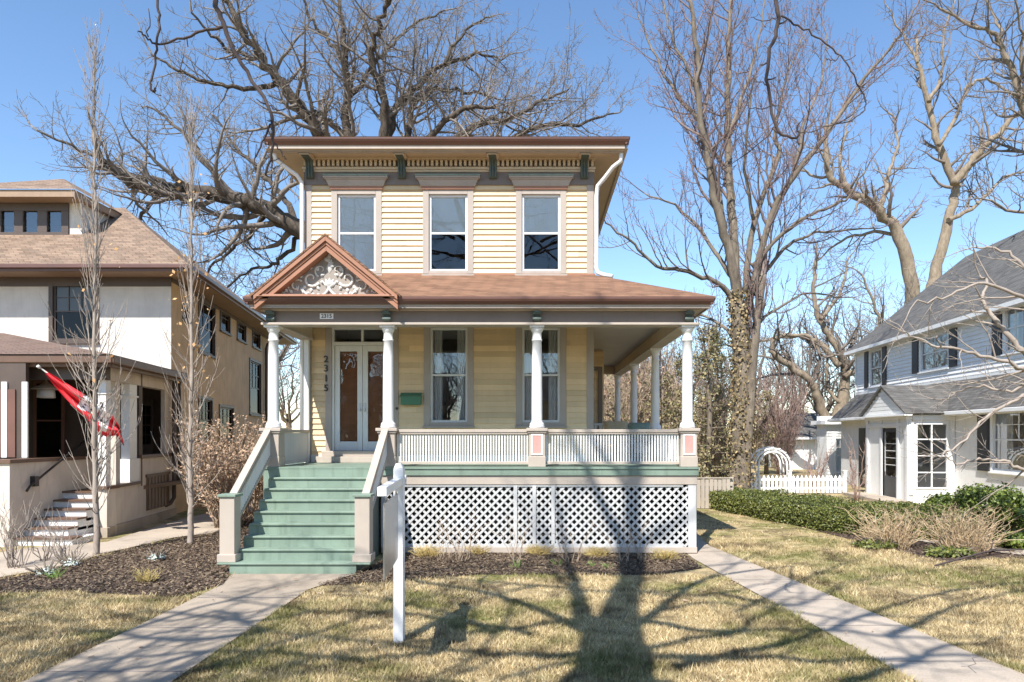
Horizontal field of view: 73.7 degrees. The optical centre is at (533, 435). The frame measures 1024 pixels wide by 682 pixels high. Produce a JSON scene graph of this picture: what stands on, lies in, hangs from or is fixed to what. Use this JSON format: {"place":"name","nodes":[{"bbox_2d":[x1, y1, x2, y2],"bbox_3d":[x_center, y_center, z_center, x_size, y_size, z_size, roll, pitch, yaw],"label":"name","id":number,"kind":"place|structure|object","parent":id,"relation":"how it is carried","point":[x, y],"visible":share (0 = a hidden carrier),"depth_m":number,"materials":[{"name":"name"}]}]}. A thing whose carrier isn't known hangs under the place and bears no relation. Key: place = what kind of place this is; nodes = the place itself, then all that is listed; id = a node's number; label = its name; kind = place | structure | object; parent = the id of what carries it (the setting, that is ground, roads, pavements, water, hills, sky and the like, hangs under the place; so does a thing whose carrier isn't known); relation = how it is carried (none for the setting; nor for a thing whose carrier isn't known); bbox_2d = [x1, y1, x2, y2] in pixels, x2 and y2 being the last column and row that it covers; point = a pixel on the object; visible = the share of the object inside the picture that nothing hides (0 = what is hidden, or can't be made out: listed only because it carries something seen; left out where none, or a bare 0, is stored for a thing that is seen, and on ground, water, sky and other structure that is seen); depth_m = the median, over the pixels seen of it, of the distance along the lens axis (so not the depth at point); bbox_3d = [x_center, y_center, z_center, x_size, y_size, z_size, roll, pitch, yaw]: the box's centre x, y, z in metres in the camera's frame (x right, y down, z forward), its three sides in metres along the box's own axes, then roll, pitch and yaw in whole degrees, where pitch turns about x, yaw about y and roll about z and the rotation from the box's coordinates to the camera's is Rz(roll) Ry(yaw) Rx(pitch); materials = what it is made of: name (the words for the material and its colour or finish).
{"place":"outdoors","nodes":[
{"label":"outdoors","id":0,"kind":"place"},
{"bbox_2d":[0,440,1023,681],"bbox_3d":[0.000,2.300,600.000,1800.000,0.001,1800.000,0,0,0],"label":"ground","id":1,"kind":"structure","parent":0,"point":[702,570],"depth_m":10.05,"materials":[{"name":"beige plant"}]},
{"bbox_2d":[0,502,251,576],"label":"neighbour walk","id":2,"kind":"structure","parent":1,"relation":"on","point":[203,523],"depth_m":14.51,"materials":[{"name":"concrete"}]},
{"bbox_2d":[0,491,49,568],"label":"twiggy shrub","id":3,"kind":"object","parent":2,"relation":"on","point":[10,547],"visible":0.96,"depth_m":11.79,"materials":[{"name":"brown plant"}]},
{"bbox_2d":[17,516,65,560],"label":"twiggy shrub","id":4,"kind":"object","parent":2,"relation":"on","point":[47,551],"visible":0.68,"depth_m":12.44,"materials":[{"name":"brown plant"}]},
{"bbox_2d":[25,501,100,563],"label":"twiggy shrub","id":5,"kind":"object","parent":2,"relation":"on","point":[61,551],"visible":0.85,"depth_m":12.10,"materials":[{"name":"brown plant"}]},
{"bbox_2d":[0,514,253,595],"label":"mulch bed","id":6,"kind":"object","parent":1,"relation":"on","point":[28,586],"visible":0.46,"depth_m":11.14,"materials":[{"name":"brown wood"}]},
{"bbox_2d":[24,558,66,575],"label":"evergreen shrub","id":7,"kind":"object","parent":6,"relation":"on","point":[44,570],"visible":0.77,"depth_m":11.14,"materials":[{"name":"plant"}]},
{"bbox_2d":[55,550,87,566],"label":"evergreen shrub","id":8,"kind":"object","parent":6,"relation":"on","point":[71,560],"visible":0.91,"depth_m":11.91,"materials":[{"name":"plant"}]},
{"bbox_2d":[37,13,142,554],"bbox_3d":[-8.346,-2.887,13.142,1.685,10.428,1.702,0,0,0],"label":"young tree","id":9,"kind":"object","parent":6,"relation":"on","point":[97,464],"visible":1,"depth_m":13.05,"materials":[{"name":"grey plant"}]},
{"bbox_2d":[129,566,163,583],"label":"straw tuft","id":10,"kind":"object","parent":6,"relation":"on","point":[146,575],"visible":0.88,"depth_m":10.59,"materials":[{"name":"beige plant"}]},
{"bbox_2d":[151,66,226,544],"bbox_3d":[-7.187,-2.626,14.325,1.459,9.898,1.621,0,0,0],"label":"young tree","id":11,"kind":"object","parent":6,"relation":"on","point":[189,445],"visible":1,"depth_m":14.33,"materials":[{"name":"grey plant"}]},
{"bbox_2d":[166,408,264,527],"bbox_3d":[-7.428,0.884,17.074,3.009,3.085,2.726,0,0,-36],"label":"bare shrub","id":12,"kind":"object","parent":6,"relation":"on","point":[213,490],"visible":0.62,"depth_m":16.57,"materials":[{"name":"brown plant"}]},
{"bbox_2d":[202,418,292,515],"bbox_3d":[-7.815,0.915,19.429,2.416,2.993,2.561,0,0,34],"label":"bare shrub","id":13,"kind":"object","parent":6,"relation":"on","point":[259,494],"visible":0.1,"depth_m":19.32,"materials":[{"name":"brown plant"}]},
{"bbox_2d":[0,179,297,546],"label":"stucco house","id":14,"kind":"structure","parent":1,"relation":"on","point":[41,235],"depth_m":19.54,"materials":[{"name":"white paint"}]},
{"bbox_2d":[30,380,57,397],"bbox_3d":[-11.345,-1.268,15.900,0.554,0.805,0.554,0,0,22],"label":"hanging lantern","id":15,"kind":"object","parent":14,"relation":"hanging from","point":[46,389],"visible":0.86,"depth_m":15.77,"materials":[{"name":"white glass"}]},
{"bbox_2d":[37,384,60,456],"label":"porch window","id":16,"kind":"structure","parent":14,"relation":"in","point":[48,432],"depth_m":17.13,"materials":[{"name":"black glass"}]},
{"bbox_2d":[33,381,64,457],"bbox_3d":[-12.141,-0.368,17.120,0.765,1.992,0.040,0,0,0],"label":"porch window frame","id":17,"kind":"structure","parent":14,"relation":"in","point":[35,383],"depth_m":17.10,"materials":[{"name":"wood"}]},
{"bbox_2d":[48,277,99,343],"bbox_3d":[-13.182,-3.612,19.630,1.479,1.996,0.220,0,0,0],"label":"window","id":18,"kind":"structure","parent":14,"relation":"in","point":[62,300],"depth_m":19.65,"materials":[{"name":"black glass"}]},
{"bbox_2d":[36,365,123,444],"bbox_3d":[-9.537,-0.594,14.539,0.762,1.699,1.551,0,0,21],"label":"house flag","id":19,"kind":"object","parent":14,"relation":"attached to","point":[63,390],"visible":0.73,"depth_m":14.49,"materials":[{"name":"fabric"}]},
{"bbox_2d":[142,400,153,453],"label":"window","id":20,"kind":"structure","parent":14,"relation":"in","point":[148,405],"depth_m":19.49,"materials":[{"name":"black glass"}]},
{"bbox_2d":[145,471,169,510],"bbox_3d":[-10.049,1.475,18.301,0.044,0.930,1.595,0,0,-9],"label":"crawl door","id":21,"kind":"structure","parent":14,"relation":"in","point":[157,497],"depth_m":18.18,"materials":[{"name":"brown wood"}]},
{"bbox_2d":[198,396,213,443],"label":"window","id":22,"kind":"structure","parent":14,"relation":"in","point":[206,411],"depth_m":22.80,"materials":[{"name":"grey glass"}]},
{"bbox_2d":[198,297,217,358],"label":"window","id":23,"kind":"structure","parent":14,"relation":"in","point":[209,327],"depth_m":22.92,"materials":[{"name":"black glass"}]},
{"bbox_2d":[220,308,231,336],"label":"window","id":24,"kind":"structure","parent":14,"relation":"in","point":[225,321],"depth_m":24.97,"materials":[{"name":"black glass"}]},
{"bbox_2d":[219,404,235,442],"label":"window","id":25,"kind":"structure","parent":14,"relation":"in","point":[226,412],"depth_m":25.07,"materials":[{"name":"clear glass"}]},
{"bbox_2d":[237,319,247,344],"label":"window","id":26,"kind":"structure","parent":14,"relation":"in","point":[241,329],"depth_m":27.19,"materials":[{"name":"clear glass"}]},
{"bbox_2d":[249,358,262,416],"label":"window","id":27,"kind":"structure","parent":14,"relation":"in","point":[255,367],"depth_m":29.46,"materials":[{"name":"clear glass"}]},
{"bbox_2d":[252,328,261,351],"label":"window","id":28,"kind":"structure","parent":14,"relation":"in","point":[256,338],"depth_m":29.51,"materials":[{"name":"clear glass"}]},
{"bbox_2d":[22,574,350,681],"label":"front walk","id":29,"kind":"structure","parent":1,"relation":"on","point":[109,655],"depth_m":7.82,"materials":[{"name":"concrete"}]},
{"bbox_2d":[166,216,284,373],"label":"bare tree","id":30,"kind":"object","parent":1,"relation":"on","point":[225,263],"visible":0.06,"depth_m":50.75,"materials":[{"name":"brown wood"}]},
{"bbox_2d":[185,237,299,397],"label":"bare tree","id":31,"kind":"object","parent":1,"relation":"on","point":[283,352],"visible":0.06,"depth_m":45.82,"materials":[{"name":"brown plant"}]},
{"bbox_2d":[279,340,299,428],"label":"bare tree","id":32,"kind":"object","parent":1,"relation":"on","point":[287,419],"visible":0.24,"depth_m":53.72,"materials":[{"name":"brown plant"}]},
{"bbox_2d":[3,0,653,295],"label":"oak tree","id":33,"kind":"object","parent":1,"relation":"on","point":[319,122],"visible":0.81,"depth_m":28.42,"materials":[{"name":"brown plant"}]},
{"bbox_2d":[377,463,406,642],"bbox_3d":[-1.448,1.305,7.020,0.117,1.990,1.726,0,0,-4],"label":"sign post","id":34,"kind":"object","parent":1,"relation":"on","point":[394,531],"visible":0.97,"depth_m":7.53,"materials":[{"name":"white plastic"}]},
{"bbox_2d":[217,136,715,573],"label":"yellow house","id":35,"kind":"structure","parent":1,"relation":"on","point":[462,322],"depth_m":14.86,"materials":[{"name":"beige paint"}]},
{"bbox_2d":[335,346,362,450],"bbox_3d":[-4.166,-0.833,15.407,0.624,2.365,0.185,0,0,0],"label":"door","id":36,"kind":"structure","parent":35,"relation":"in","point":[348,359],"depth_m":15.46,"materials":[{"name":"white glass"}]},
{"bbox_2d":[322,174,388,274],"bbox_3d":[-3.973,-4.693,15.350,1.460,2.254,0.300,0,0,0],"label":"window","id":37,"kind":"structure","parent":35,"relation":"in","point":[356,199],"depth_m":15.38,"materials":[{"name":"beige paint"}]},
{"bbox_2d":[363,346,383,450],"bbox_3d":[-3.534,-0.833,15.407,0.624,2.365,0.185,0,0,0],"label":"door","id":38,"kind":"structure","parent":35,"relation":"in","point":[372,355],"depth_m":15.47,"materials":[{"name":"white glass"}]},
{"bbox_2d":[415,174,480,274],"bbox_3d":[-1.914,-4.693,15.350,1.460,2.254,0.300,0,0,0],"label":"window","id":39,"kind":"structure","parent":35,"relation":"in","point":[448,202],"depth_m":15.32,"materials":[{"name":"beige paint"}]},
{"bbox_2d":[423,327,474,427],"bbox_3d":[-1.900,-1.361,15.418,1.160,2.399,0.275,0,0,0],"label":"window","id":40,"kind":"structure","parent":35,"relation":"in","point":[433,374],"depth_m":15.38,"materials":[{"name":"beige paint"}]},
{"bbox_2d":[508,174,573,274],"bbox_3d":[0.174,-4.693,15.350,1.460,2.254,0.300,0,0,0],"label":"window","id":41,"kind":"structure","parent":35,"relation":"in","point":[540,198],"depth_m":15.32,"materials":[{"name":"beige paint"}]},
{"bbox_2d":[515,327,566,427],"bbox_3d":[0.174,-1.361,15.418,1.172,2.399,0.275,0,0,0],"label":"window","id":42,"kind":"structure","parent":35,"relation":"in","point":[556,374],"depth_m":15.38,"materials":[{"name":"beige paint"}]},
{"bbox_2d":[594,366,601,428],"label":"window","id":43,"kind":"structure","parent":35,"relation":"in","point":[596,368],"depth_m":19.57,"materials":[{"name":"paint"}]},
{"bbox_2d":[594,351,661,445],"bbox_3d":[2.380,-1.088,17.415,1.760,2.716,0.590,0,0,0],"label":"porch swing","id":44,"kind":"object","parent":35,"relation":"hanging from","point":[616,424],"visible":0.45,"depth_m":17.48,"materials":[{"name":"wood"}]},
{"bbox_2d":[138,0,868,177],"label":"street tree","id":45,"kind":"object","parent":1,"relation":"on","point":[223,26],"visible":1,"depth_m":5.99,"materials":[{"name":"brown plant"}]},
{"bbox_2d":[318,552,701,585],"bbox_3d":[-0.185,2.294,11.850,6.230,0.001,2.900,0,0,0],"label":"mulch bed","id":46,"kind":"object","parent":1,"relation":"on","point":[531,571],"visible":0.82,"depth_m":11.75,"materials":[{"name":"brown wood"}]},
{"bbox_2d":[408,544,444,557],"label":"straw tuft","id":47,"kind":"object","parent":46,"relation":"on","point":[425,551],"visible":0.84,"depth_m":12.82,"materials":[{"name":"yellow plant"}]},
{"bbox_2d":[434,504,488,561],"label":"twiggy shrub","id":48,"kind":"object","parent":46,"relation":"on","point":[459,556],"visible":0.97,"depth_m":12.39,"materials":[{"name":"brown plant"}]},
{"bbox_2d":[490,506,534,563],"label":"twiggy shrub","id":49,"kind":"object","parent":46,"relation":"on","point":[513,552],"visible":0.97,"depth_m":12.19,"materials":[{"name":"brown plant"}]},
{"bbox_2d":[524,543,556,555],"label":"straw tuft","id":50,"kind":"object","parent":46,"relation":"on","point":[536,549],"visible":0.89,"depth_m":12.99,"materials":[{"name":"yellow plant"}]},
{"bbox_2d":[539,513,595,562],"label":"twiggy shrub","id":51,"kind":"object","parent":46,"relation":"on","point":[566,556],"visible":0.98,"depth_m":12.26,"materials":[{"name":"brown plant"}]},
{"bbox_2d":[580,544,614,557],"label":"straw tuft","id":52,"kind":"object","parent":46,"relation":"on","point":[596,552],"visible":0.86,"depth_m":12.87,"materials":[{"name":"yellow plant"}]},
{"bbox_2d":[587,514,645,562],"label":"twiggy shrub","id":53,"kind":"object","parent":46,"relation":"on","point":[618,532],"visible":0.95,"depth_m":12.26,"materials":[{"name":"brown plant"}]},
{"bbox_2d":[648,547,683,560],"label":"straw tuft","id":54,"kind":"object","parent":46,"relation":"on","point":[664,555],"visible":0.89,"depth_m":12.55,"materials":[{"name":"yellow plant"}]},
{"bbox_2d":[0,514,1022,681],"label":"fallen leaves","id":55,"kind":"object","parent":1,"relation":"on","point":[838,678],"depth_m":11.80,"materials":[{"name":"brown plant"}]},
{"bbox_2d":[604,356,672,451],"bbox_3d":[4.560,-1.180,32.923,4.529,7.202,5.501,0,0,-43],"label":"bare shrub","id":56,"kind":"object","parent":1,"relation":"on","point":[625,404],"visible":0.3,"depth_m":32.02,"materials":[{"name":"brown plant"}]},
{"bbox_2d":[644,372,681,428],"bbox_3d":[5.417,-0.212,29.058,2.968,5.030,2.321,0,0,30],"label":"conifer","id":57,"kind":"object","parent":1,"relation":"on","point":[666,381],"visible":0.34,"depth_m":28.97,"materials":[{"name":"green plant"}]},
{"bbox_2d":[620,339,712,424],"bbox_3d":[6.333,-1.518,35.864,5.749,7.860,4.927,0,0,-41],"label":"bare shrub","id":58,"kind":"object","parent":1,"relation":"on","point":[663,366],"visible":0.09,"depth_m":34.63,"materials":[{"name":"brown plant"}]},
{"bbox_2d":[627,340,732,479],"bbox_3d":[7.872,-1.240,34.029,4.429,7.268,5.386,0,0,-44],"label":"bare shrub","id":59,"kind":"object","parent":1,"relation":"on","point":[718,398],"visible":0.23,"depth_m":33.42,"materials":[{"name":"brown plant"}]},
{"bbox_2d":[661,350,717,476],"bbox_3d":[5.862,-0.546,27.163,2.641,5.698,2.357,0,0,0],"label":"conifer","id":60,"kind":"object","parent":1,"relation":"on","point":[679,394],"visible":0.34,"depth_m":26.95,"materials":[{"name":"green plant"}]},
{"bbox_2d":[661,307,728,390],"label":"bare tree","id":61,"kind":"object","parent":1,"relation":"on","point":[694,348],"visible":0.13,"depth_m":49.08,"materials":[{"name":"brown plant"}]},
{"bbox_2d":[693,322,732,480],"bbox_3d":[9.083,-1.699,33.875,2.552,8.002,2.389,0,0,44],"label":"conifer","id":62,"kind":"object","parent":1,"relation":"on","point":[716,458],"visible":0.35,"depth_m":33.90,"materials":[{"name":"green plant"}]},
{"bbox_2d":[697,477,732,508],"bbox_3d":[4.486,1.805,21.347,3.542,0.990,0.190,0,0,0],"label":"board fence","id":63,"kind":"object","parent":1,"relation":"on","point":[706,484],"visible":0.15,"depth_m":21.27,"materials":[{"name":"beige wood"}]},
{"bbox_2d":[679,324,751,482],"bbox_3d":[6.346,-0.866,24.444,2.821,6.337,3.050,0,0,32],"label":"conifer","id":64,"kind":"object","parent":1,"relation":"on","point":[709,471],"visible":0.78,"depth_m":24.40,"materials":[{"name":"green plant"}]},
{"bbox_2d":[676,362,770,476],"bbox_3d":[10.418,-0.831,38.393,5.668,6.567,4.789,0,0,24],"label":"bare shrub","id":65,"kind":"object","parent":1,"relation":"on","point":[724,444],"visible":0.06,"depth_m":37.72,"materials":[{"name":"brown plant"}]},
{"bbox_2d":[673,279,783,464],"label":"bare tree","id":66,"kind":"object","parent":1,"relation":"on","point":[720,330],"visible":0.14,"depth_m":47.38,"materials":[{"name":"brown plant"}]},
{"bbox_2d":[710,311,802,459],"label":"bare tree","id":67,"kind":"object","parent":1,"relation":"on","point":[761,362],"visible":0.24,"depth_m":57.09,"materials":[{"name":"brown plant"}]},
{"bbox_2d":[723,378,807,465],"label":"bare shrub","id":68,"kind":"object","parent":1,"relation":"on","point":[759,443],"visible":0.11,"depth_m":51.27,"materials":[{"name":"brown plant"}]},
{"bbox_2d":[752,388,790,474],"bbox_3d":[13.594,-0.223,40.057,2.991,5.051,2.871,0,0,21],"label":"conifer","id":69,"kind":"object","parent":1,"relation":"on","point":[765,463],"visible":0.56,"depth_m":39.88,"materials":[{"name":"brown plant"}]},
{"bbox_2d":[751,446,791,491],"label":"garden arch","id":70,"kind":"structure","parent":1,"relation":"on","point":[774,452],"depth_m":27.18,"materials":[{"name":"white wood"}]},
{"bbox_2d":[727,309,837,466],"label":"bare tree","id":71,"kind":"object","parent":1,"relation":"on","point":[777,380],"visible":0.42,"depth_m":47.09,"materials":[{"name":"brown plant"}]},
{"bbox_2d":[755,361,816,474],"bbox_3d":[14.458,-0.925,39.754,3.518,6.506,3.859,0,0,37],"label":"bare shrub","id":72,"kind":"object","parent":1,"relation":"on","point":[781,439],"visible":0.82,"depth_m":39.51,"materials":[{"name":"brown plant"}]},
{"bbox_2d":[592,0,982,489],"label":"maple tree","id":73,"kind":"object","parent":1,"relation":"on","point":[743,345],"visible":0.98,"depth_m":24.26,"materials":[{"name":"brown plant"}]},
{"bbox_2d":[754,413,831,468],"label":"white garage","id":74,"kind":"structure","parent":1,"relation":"on","point":[809,433],"depth_m":46.00,"materials":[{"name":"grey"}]},
{"bbox_2d":[760,314,835,412],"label":"bare tree","id":75,"kind":"object","parent":1,"relation":"on","point":[794,362],"visible":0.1,"depth_m":65.87,"materials":[{"name":"brown wood"}]},
{"bbox_2d":[751,470,847,493],"bbox_3d":[10.418,1.840,26.900,3.876,0.920,0.200,0,0,0],"label":"picket fence","id":76,"kind":"object","parent":1,"relation":"on","point":[791,480],"visible":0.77,"depth_m":26.80,"materials":[{"name":"white wood"}]},
{"bbox_2d":[796,436,837,490],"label":"bare shrub","id":77,"kind":"object","parent":1,"relation":"on","point":[818,467],"visible":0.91,"depth_m":28.38,"materials":[{"name":"beige plant"}]},
{"bbox_2d":[727,226,908,415],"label":"bare tree","id":78,"kind":"object","parent":1,"relation":"on","point":[840,360],"visible":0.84,"depth_m":41.84,"materials":[{"name":"brown plant"}]},
{"bbox_2d":[777,314,867,412],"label":"bare tree","id":79,"kind":"object","parent":1,"relation":"on","point":[829,404],"visible":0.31,"depth_m":53.35,"materials":[{"name":"brown wood"}]},
{"bbox_2d":[795,316,859,409],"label":"bare tree","id":80,"kind":"object","parent":1,"relation":"on","point":[831,376],"visible":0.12,"depth_m":61.06,"materials":[{"name":"brown plant"}]},
{"bbox_2d":[671,535,1023,681],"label":"side walk","id":81,"kind":"structure","parent":1,"relation":"on","point":[925,657],"depth_m":7.94,"materials":[{"name":"concrete"}]},
{"bbox_2d":[45,551,980,672],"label":"walk joints","id":82,"kind":"object","parent":81,"relation":"on","point":[294,597],"visible":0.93,"depth_m":8.10,"materials":[{"name":"grey concrete"}]},
{"bbox_2d":[840,434,870,500],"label":"bare shrub","id":83,"kind":"object","parent":1,"relation":"on","point":[853,478],"visible":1,"depth_m":23.88,"materials":[{"name":"brown plant"}]},
{"bbox_2d":[805,257,931,387],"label":"bare tree","id":84,"kind":"object","parent":1,"relation":"on","point":[847,322],"visible":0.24,"depth_m":49.84,"materials":[{"name":"brown wood"}]},
{"bbox_2d":[851,535,900,548],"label":"evergreen shrub","id":85,"kind":"object","parent":1,"relation":"on","point":[866,543],"visible":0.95,"depth_m":13.73,"materials":[{"name":"green plant"}]},
{"bbox_2d":[771,519,1023,560],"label":"mulch bed","id":86,"kind":"object","parent":1,"relation":"on","point":[996,554],"visible":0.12,"depth_m":13.47,"materials":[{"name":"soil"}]},
{"bbox_2d":[708,486,978,540],"bbox_3d":[7.397,1.943,18.262,3.022,0.768,8.447,0,0,-30],"label":"clipped hedge","id":87,"kind":"object","parent":86,"relation":"on","point":[817,511],"visible":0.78,"depth_m":16.97,"materials":[{"name":"green plant"}]},
{"bbox_2d":[834,500,934,549],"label":"dry grass","id":88,"kind":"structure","parent":86,"relation":"on","point":[897,536],"depth_m":13.86,"materials":[{"name":"beige plant"}]},
{"bbox_2d":[921,490,957,506],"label":"evergreen shrub","id":89,"kind":"object","parent":86,"relation":"on","point":[942,499],"visible":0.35,"depth_m":17.12,"materials":[{"name":"green plant"}]},
{"bbox_2d":[923,543,977,557],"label":"evergreen shrub","id":90,"kind":"object","parent":86,"relation":"on","point":[943,551],"visible":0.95,"depth_m":12.82,"materials":[{"name":"green plant"}]},
{"bbox_2d":[911,502,1023,552],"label":"dry grass","id":91,"kind":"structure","parent":86,"relation":"on","point":[982,543],"depth_m":13.44,"materials":[{"name":"beige plant"}]},
{"bbox_2d":[951,481,1023,535],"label":"evergreen shrub","id":92,"kind":"object","parent":86,"relation":"on","point":[971,496],"visible":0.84,"depth_m":15.29,"materials":[{"name":"green plant"}]},
{"bbox_2d":[988,531,1023,549],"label":"evergreen shrub","id":93,"kind":"object","parent":86,"relation":"on","point":[1013,543],"visible":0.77,"depth_m":13.65,"materials":[{"name":"green plant"}]},
{"bbox_2d":[773,0,1023,304],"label":"bare tree","id":94,"kind":"object","parent":1,"relation":"on","point":[958,176],"visible":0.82,"depth_m":50.19,"materials":[{"name":"brown plant"}]},
{"bbox_2d":[811,230,1023,503],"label":"grey roofed house","id":95,"kind":"structure","parent":1,"relation":"on","point":[872,412],"depth_m":24.34,"materials":[{"name":"white wood"}]},
{"bbox_2d":[867,347,881,388],"bbox_3d":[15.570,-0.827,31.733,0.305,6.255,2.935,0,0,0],"label":"window","id":96,"kind":"structure","parent":95,"relation":"in","point":[871,368],"depth_m":31.48,"materials":[{"name":"white plastic"}]},
{"bbox_2d":[884,428,895,497],"bbox_3d":[12.703,0.961,24.214,0.062,2.438,1.173,0,0,4],"label":"front door","id":97,"kind":"structure","parent":95,"relation":"in","point":[889,433],"depth_m":24.24,"materials":[{"name":"white glass"}]},
{"bbox_2d":[915,423,948,488],"bbox_3d":[13.315,0.690,22.826,1.060,2.220,0.070,0,0,4],"label":"entry window","id":98,"kind":"structure","parent":95,"relation":"in","point":[947,424],"depth_m":22.80,"materials":[{"name":"white plastic"}]},
{"bbox_2d":[917,329,949,373],"bbox_3d":[15.272,-3.151,25.910,0.275,1.467,2.245,0,0,4],"label":"window","id":99,"kind":"structure","parent":95,"relation":"in","point":[925,355],"depth_m":26.46,"materials":[{"name":"white glass"}]},
{"bbox_2d":[988,413,1023,475],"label":"window","id":100,"kind":"structure","parent":95,"relation":"in","point":[1006,424],"depth_m":20.39,"materials":[{"name":"white plastic"}]},
{"bbox_2d":[1000,307,1023,355],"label":"window","id":101,"kind":"structure","parent":95,"relation":"in","point":[1014,313],"depth_m":21.53,"materials":[{"name":"white glass"}]},
{"bbox_2d":[835,208,1023,518],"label":"bare tree","id":102,"kind":"object","parent":1,"relation":"on","point":[1016,346],"visible":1,"depth_m":12.49,"materials":[{"name":"brown plant"}]},
{"bbox_2d":[914,0,1023,213],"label":"bare tree","id":103,"kind":"object","parent":1,"relation":"on","point":[1015,79],"visible":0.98,"depth_m":29.41,"materials":[{"name":"brown plant"}]},
{"bbox_2d":[0,0,1023,429],"label":"sky","id":104,"kind":"structure","parent":0,"point":[38,38],"materials":[{"name":"blue"}]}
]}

